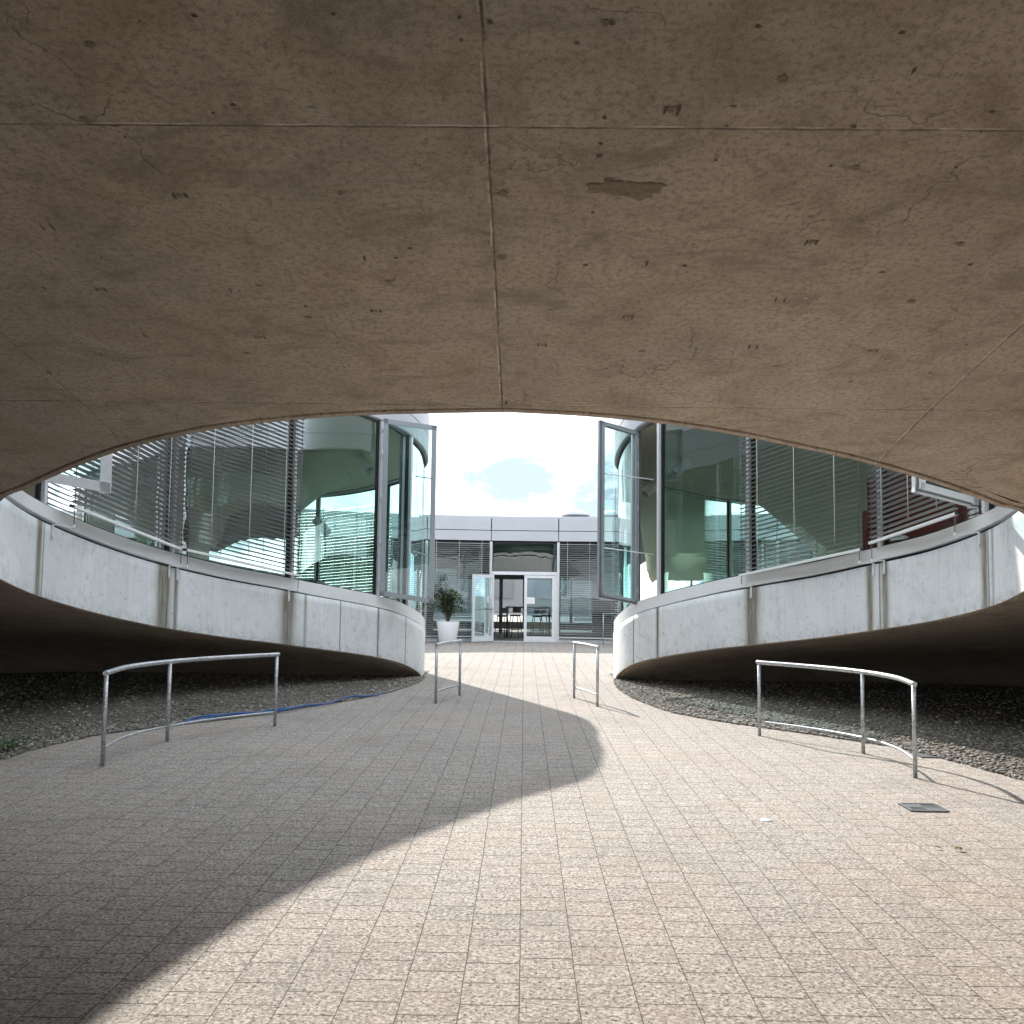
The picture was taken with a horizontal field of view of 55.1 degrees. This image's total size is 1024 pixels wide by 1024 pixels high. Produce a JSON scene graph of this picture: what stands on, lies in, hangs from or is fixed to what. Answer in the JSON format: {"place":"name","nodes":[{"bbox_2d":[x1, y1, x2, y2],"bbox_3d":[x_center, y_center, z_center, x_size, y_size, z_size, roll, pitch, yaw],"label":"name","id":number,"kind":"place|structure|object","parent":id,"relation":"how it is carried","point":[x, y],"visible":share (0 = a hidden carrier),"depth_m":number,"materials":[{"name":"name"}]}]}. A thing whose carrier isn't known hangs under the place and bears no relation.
{"place":"outdoors","nodes":[
{"label":"outdoors","id":0,"kind":"place"},
{"bbox_2d":[426,539,522,611],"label":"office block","id":1,"kind":"structure","parent":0,"point":[512,592],"depth_m":71.73,"materials":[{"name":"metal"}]},
{"bbox_2d":[494,579,512,598],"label":"window","id":2,"kind":"structure","parent":1,"relation":"in","point":[507,583],"depth_m":71.73,"materials":[{"name":"glass"}]},
{"bbox_2d":[0,641,1023,1023],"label":"paving","id":3,"kind":"structure","parent":0,"point":[514,833],"depth_m":5.87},
{"bbox_2d":[100,652,279,766],"bbox_3d":[-3.474,2.018,10.473,0.440,0.874,2.976,-1,-5,18],"label":"guard rail","id":4,"kind":"object","parent":3,"relation":"on","point":[107,673],"visible":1,"depth_m":10.48,"materials":[{"name":"metal"}]},
{"bbox_2d":[0,671,428,759],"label":"gravel bed","id":5,"kind":"object","parent":3,"relation":"on","point":[90,707],"visible":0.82,"depth_m":14.88,"materials":[{"name":"grey gravel"}]},
{"bbox_2d":[0,735,29,751],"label":"weed","id":6,"kind":"object","parent":5,"relation":"on","point":[12,744],"visible":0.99,"depth_m":9.63,"materials":[{"name":"green plant"}]},
{"bbox_2d":[184,693,381,721],"bbox_3d":[-2.916,2.651,13.414,0.286,0.051,3.927,-2,-5,30],"label":"garden hose","id":7,"kind":"object","parent":5,"relation":"on","point":[231,714],"visible":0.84,"depth_m":12.82,"materials":[{"name":"rubber"}]},
{"bbox_2d":[422,611,439,641],"bbox_3d":[-2.691,3.566,30.600,0.880,0.976,0.032,1,-5,1],"label":"rail","id":8,"kind":"object","parent":3,"relation":"on","point":[438,620],"visible":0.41,"depth_m":30.61,"materials":[{"name":"metal"}]},
{"bbox_2d":[436,621,458,643],"bbox_3d":[-1.969,3.688,30.080,0.710,0.670,0.710,1,-5,1],"label":"plant pot","id":9,"kind":"object","parent":3,"relation":"on","point":[447,631],"visible":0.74,"depth_m":29.82,"materials":[{"name":"plastic"}]},
{"bbox_2d":[422,574,467,621],"bbox_3d":[-2.100,2.670,30.161,1.656,1.515,1.513,1,-5,1],"label":"potted shrub","id":10,"kind":"object","parent":9,"relation":"in","point":[447,606],"visible":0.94,"depth_m":30.11,"materials":[{"name":"green plant"}]},
{"bbox_2d":[434,639,462,703],"bbox_3d":[-0.976,2.399,14.882,0.078,0.874,1.212,0,-5,15],"label":"guard rail","id":11,"kind":"object","parent":3,"relation":"on","point":[459,641],"visible":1,"depth_m":14.78,"materials":[{"name":"metal"}]},
{"bbox_2d":[572,641,599,706],"bbox_3d":[1.115,2.414,14.731,0.074,0.874,1.169,2,-5,-14],"label":"guard rail","id":12,"kind":"object","parent":3,"relation":"on","point":[575,643],"visible":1,"depth_m":14.59,"materials":[{"name":"metal"}]},
{"bbox_2d":[602,613,613,644],"bbox_3d":[3.626,3.630,30.366,1.680,0.976,0.032,1,-5,1],"label":"rail","id":13,"kind":"object","parent":3,"relation":"on","point":[603,639],"visible":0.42,"depth_m":30.36,"materials":[{"name":"metal"}]},
{"bbox_2d":[761,818,771,821],"bbox_3d":[1.870,2.264,7.211,0.084,0.006,0.084,1,-5,1],"label":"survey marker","id":14,"kind":"object","parent":3,"relation":"on","point":[766,819],"visible":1,"depth_m":7.20,"materials":[{"name":"silver metal"}]},
{"bbox_2d":[609,673,1023,779],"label":"gravel bed","id":15,"kind":"object","parent":3,"relation":"on","point":[978,723],"visible":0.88,"depth_m":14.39,"materials":[{"name":"grey gravel"}]},
{"bbox_2d":[756,660,917,777],"bbox_3d":[3.482,2.096,10.310,0.456,0.874,2.730,2,-5,-17],"label":"guard rail","id":16,"kind":"object","parent":3,"relation":"on","point":[862,673],"visible":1,"depth_m":10.32,"materials":[{"name":"metal"}]},
{"bbox_2d":[898,803,949,811],"bbox_3d":[3.227,2.317,7.692,0.299,0.010,0.282,1,-5,1],"label":"drain grate","id":17,"kind":"object","parent":3,"relation":"on","point":[923,807],"visible":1,"depth_m":7.68,"materials":[{"name":"metal"}]},
{"bbox_2d":[909,751,952,757],"bbox_3d":[4.378,2.532,10.228,0.340,0.011,0.340,1,-5,1],"label":"edging","id":18,"kind":"object","parent":3,"relation":"on","point":[922,755],"visible":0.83,"depth_m":10.14,"materials":[{"name":"metal"}]},
{"bbox_2d":[482,612,559,642],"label":"ground","id":19,"kind":"structure","parent":0,"point":[514,618],"depth_m":59.28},
{"bbox_2d":[0,0,1023,686],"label":"concrete building","id":20,"kind":"structure","parent":19,"relation":"on","point":[268,268],"depth_m":4.68,"materials":[{"name":"concrete"}]},
{"bbox_2d":[35,481,47,503],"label":"window","id":21,"kind":"structure","parent":20,"relation":"in","point":[41,489],"depth_m":11.45,"materials":[{"name":"metal"}]},
{"bbox_2d":[45,453,112,493],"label":"casement window","id":22,"kind":"structure","parent":20,"relation":"in","point":[104,485],"depth_m":10.76,"materials":[{"name":"metal"}]},
{"bbox_2d":[46,437,178,552],"bbox_3d":[-5.242,-1.323,12.922,0.189,3.619,2.746,0,-5,14],"label":"window","id":23,"kind":"structure","parent":20,"relation":"in","point":[59,497],"depth_m":13.18,"materials":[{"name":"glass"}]},
{"bbox_2d":[175,420,298,578],"bbox_3d":[-4.290,-0.721,15.269,0.155,3.487,2.508,-2,-5,31],"label":"window","id":24,"kind":"structure","parent":20,"relation":"in","point":[202,557],"depth_m":15.39,"materials":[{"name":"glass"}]},
{"bbox_2d":[305,580,324,583],"bbox_3d":[-3.829,1.607,18.598,0.880,0.640,0.760,3,-5,-28],"label":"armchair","id":25,"kind":"object","parent":20,"relation":"on","point":[320,581],"visible":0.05,"depth_m":18.92,"materials":[{"name":"grey"}]},
{"bbox_2d":[312,485,330,535],"bbox_3d":[-3.963,-0.142,20.493,0.442,1.308,0.190,-2,-5,29],"label":"spotlight","id":26,"kind":"object","parent":20,"relation":"hanging from","point":[324,529],"visible":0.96,"depth_m":20.43,"materials":[{"name":"white paint"}]},
{"bbox_2d":[294,415,383,595],"bbox_3d":[-3.031,-0.259,16.987,0.128,3.432,1.888,-4,-6,44],"label":"window","id":27,"kind":"structure","parent":20,"relation":"in","point":[379,435],"depth_m":17.50,"materials":[{"name":"metal"}]},
{"bbox_2d":[314,489,374,579],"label":"window","id":28,"kind":"structure","parent":20,"relation":"in","point":[317,533],"depth_m":22.30,"materials":[{"name":"metal"}]},
{"bbox_2d":[355,453,374,473],"bbox_3d":[-2.875,-0.940,19.133,0.442,0.428,0.190,-2,-6,35],"label":"spotlight","id":29,"kind":"object","parent":20,"relation":"hanging from","point":[364,463],"visible":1,"depth_m":19.09,"materials":[{"name":"white paint"}]},
{"bbox_2d":[382,482,398,597],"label":"window","id":30,"kind":"structure","parent":20,"relation":"in","point":[388,486],"depth_m":21.14,"materials":[{"name":"metal"}]},
{"bbox_2d":[402,436,412,606],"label":"window","id":31,"kind":"structure","parent":20,"relation":"in","point":[407,437],"depth_m":18.15,"materials":[{"name":"metal"}]},
{"bbox_2d":[378,418,436,603],"bbox_3d":[-1.852,-0.003,17.810,0.998,3.300,0.790,1,-5,1],"label":"casement window","id":32,"kind":"structure","parent":20,"relation":"in","point":[385,429],"depth_m":17.45,"materials":[{"name":"grey metal"}]},
{"bbox_2d":[410,441,425,614],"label":"window","id":33,"kind":"structure","parent":20,"relation":"in","point":[419,461],"depth_m":18.65,"materials":[{"name":"glass"}]},
{"bbox_2d":[617,437,630,615],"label":"window","id":34,"kind":"structure","parent":20,"relation":"in","point":[620,457],"depth_m":18.81,"materials":[{"name":"glass"}]},
{"bbox_2d":[597,420,653,603],"bbox_3d":[2.003,0.013,17.497,0.989,3.260,0.554,1,-5,1],"label":"casement window","id":35,"kind":"structure","parent":20,"relation":"in","point":[602,424],"depth_m":17.40,"materials":[{"name":"grey metal"}]},
{"bbox_2d":[630,435,637,604],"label":"window","id":36,"kind":"structure","parent":20,"relation":"in","point":[631,435],"depth_m":17.81,"materials":[{"name":"metal"}]},
{"bbox_2d":[623,474,656,609],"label":"window","id":37,"kind":"structure","parent":20,"relation":"in","point":[648,568],"depth_m":20.74,"materials":[{"name":"glass"}]},
{"bbox_2d":[641,471,656,497],"bbox_3d":[2.835,-0.563,19.942,0.442,0.558,0.190,3,-5,-25],"label":"spotlight","id":38,"kind":"object","parent":20,"relation":"hanging from","point":[649,489],"visible":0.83,"depth_m":19.87,"materials":[{"name":"white paint"}]},
{"bbox_2d":[669,457,689,477],"bbox_3d":[3.260,-0.867,19.052,0.442,0.428,0.190,3,-5,-31],"label":"spotlight","id":39,"kind":"object","parent":20,"relation":"hanging from","point":[679,467],"visible":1,"depth_m":19.01,"materials":[{"name":"white paint"}]},
{"bbox_2d":[657,423,737,594],"bbox_3d":[3.160,-0.354,16.225,0.110,3.480,2.344,3,-5,-29],"label":"window","id":40,"kind":"structure","parent":20,"relation":"in","point":[660,427],"depth_m":17.16,"materials":[{"name":"metal"}]},
{"bbox_2d":[665,490,731,591],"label":"wall","id":41,"kind":"structure","parent":20,"relation":"in","point":[686,516],"depth_m":21.63,"materials":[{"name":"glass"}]},
{"bbox_2d":[731,502,814,558],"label":"window","id":42,"kind":"structure","parent":20,"relation":"in","point":[811,552],"depth_m":22.90,"materials":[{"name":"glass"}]},
{"bbox_2d":[746,437,876,571],"bbox_3d":[4.336,-0.847,14.185,0.147,3.476,2.478,3,-5,-31],"label":"window","id":43,"kind":"structure","parent":20,"relation":"in","point":[747,451],"depth_m":15.11,"materials":[{"name":"metal"}]},
{"bbox_2d":[862,474,981,548],"bbox_3d":[5.522,0.091,12.961,0.790,1.196,1.792,2,-5,-20],"label":"window blind","id":44,"kind":"object","parent":20,"relation":"on","point":[966,513],"visible":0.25,"depth_m":12.78,"materials":[{"name":"metal"}]},
{"bbox_2d":[876,466,982,546],"bbox_3d":[5.257,-1.319,12.273,0.191,3.454,1.897,2,-5,-19],"label":"window","id":45,"kind":"structure","parent":20,"relation":"in","point":[885,542],"depth_m":12.97,"materials":[{"name":"metal"}]},
{"bbox_2d":[911,476,978,507],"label":"casement window","id":46,"kind":"structure","parent":20,"relation":"in","point":[919,486],"depth_m":10.95,"materials":[{"name":"metal"}]},
{"bbox_2d":[982,500,994,512],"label":"window","id":47,"kind":"structure","parent":20,"relation":"in","point":[991,506],"depth_m":11.22,"materials":[{"name":"metal"}]},
{"bbox_2d":[300,509,817,643],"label":"glass pavilion","id":48,"kind":"structure","parent":19,"relation":"on","point":[551,562],"depth_m":31.35,"materials":[{"name":"metal"}]},
{"bbox_2d":[300,536,353,587],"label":"window","id":49,"kind":"structure","parent":48,"relation":"in","point":[351,547],"depth_m":30.21,"materials":[{"name":"glass"}]},
{"bbox_2d":[353,538,424,616],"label":"window","id":50,"kind":"structure","parent":48,"relation":"in","point":[392,548],"depth_m":30.77,"materials":[{"name":"glass"}]},
{"bbox_2d":[424,540,489,641],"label":"window","id":51,"kind":"structure","parent":48,"relation":"in","point":[475,553],"depth_m":31.42,"materials":[{"name":"glass"}]},
{"bbox_2d":[471,574,493,641],"bbox_3d":[-0.920,3.035,31.044,0.671,2.110,0.787,1,-5,1],"label":"door","id":52,"kind":"structure","parent":48,"relation":"in","point":[482,625],"depth_m":31.03,"materials":[{"name":"glass"}]},
{"bbox_2d":[493,608,510,638],"bbox_3d":[-0.321,3.735,32.914,0.446,1.042,0.446,3,-5,-28],"label":"bar stool","id":53,"kind":"object","parent":48,"relation":"on","point":[504,610],"visible":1,"depth_m":32.80,"materials":[{"name":"black"}]},
{"bbox_2d":[505,606,523,636],"bbox_3d":[0.567,3.854,34.399,1.600,1.060,0.700,1,-5,1],"label":"table","id":54,"kind":"object","parent":48,"relation":"on","point":[507,614],"visible":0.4,"depth_m":34.09,"materials":[{"name":"black"}]},
{"bbox_2d":[507,607,522,637],"bbox_3d":[0.109,3.803,33.706,0.446,1.042,0.446,-1,-5,20],"label":"bar stool","id":55,"kind":"object","parent":48,"relation":"on","point":[516,609],"visible":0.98,"depth_m":33.84,"materials":[{"name":"black"}]},
{"bbox_2d":[488,541,556,641],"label":"window","id":56,"kind":"structure","parent":48,"relation":"in","point":[505,556],"depth_m":31.61,"materials":[{"name":"glass"}]},
{"bbox_2d":[526,597,534,603],"bbox_3d":[0.589,2.838,31.408,0.280,0.200,0.006,1,-5,1],"label":"paper notice","id":57,"kind":"object","parent":48,"relation":"attached to","point":[530,600],"visible":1,"depth_m":31.41,"materials":[{"name":"grey paper"}]},
{"bbox_2d":[524,575,554,641],"bbox_3d":[0.879,3.088,31.419,0.985,2.110,0.155,1,-5,1],"label":"door","id":58,"kind":"structure","parent":48,"relation":"in","point":[539,617],"depth_m":31.41,"materials":[{"name":"glass"}]},
{"bbox_2d":[556,542,617,643],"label":"window","id":59,"kind":"structure","parent":48,"relation":"in","point":[573,550],"depth_m":31.38,"materials":[{"name":"glass"}]},
{"bbox_2d":[707,541,775,581],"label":"window","id":60,"kind":"structure","parent":48,"relation":"in","point":[737,544],"depth_m":29.80,"materials":[{"name":"glass"}]},
{"bbox_2d":[776,540,816,565],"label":"window","id":61,"kind":"structure","parent":48,"relation":"in","point":[793,542],"depth_m":28.73,"materials":[{"name":"glass"}]},
{"bbox_2d":[305,412,767,516],"label":"sky","id":62,"kind":"structure","parent":0,"point":[497,463],"materials":[{"name":"white"}]}
]}

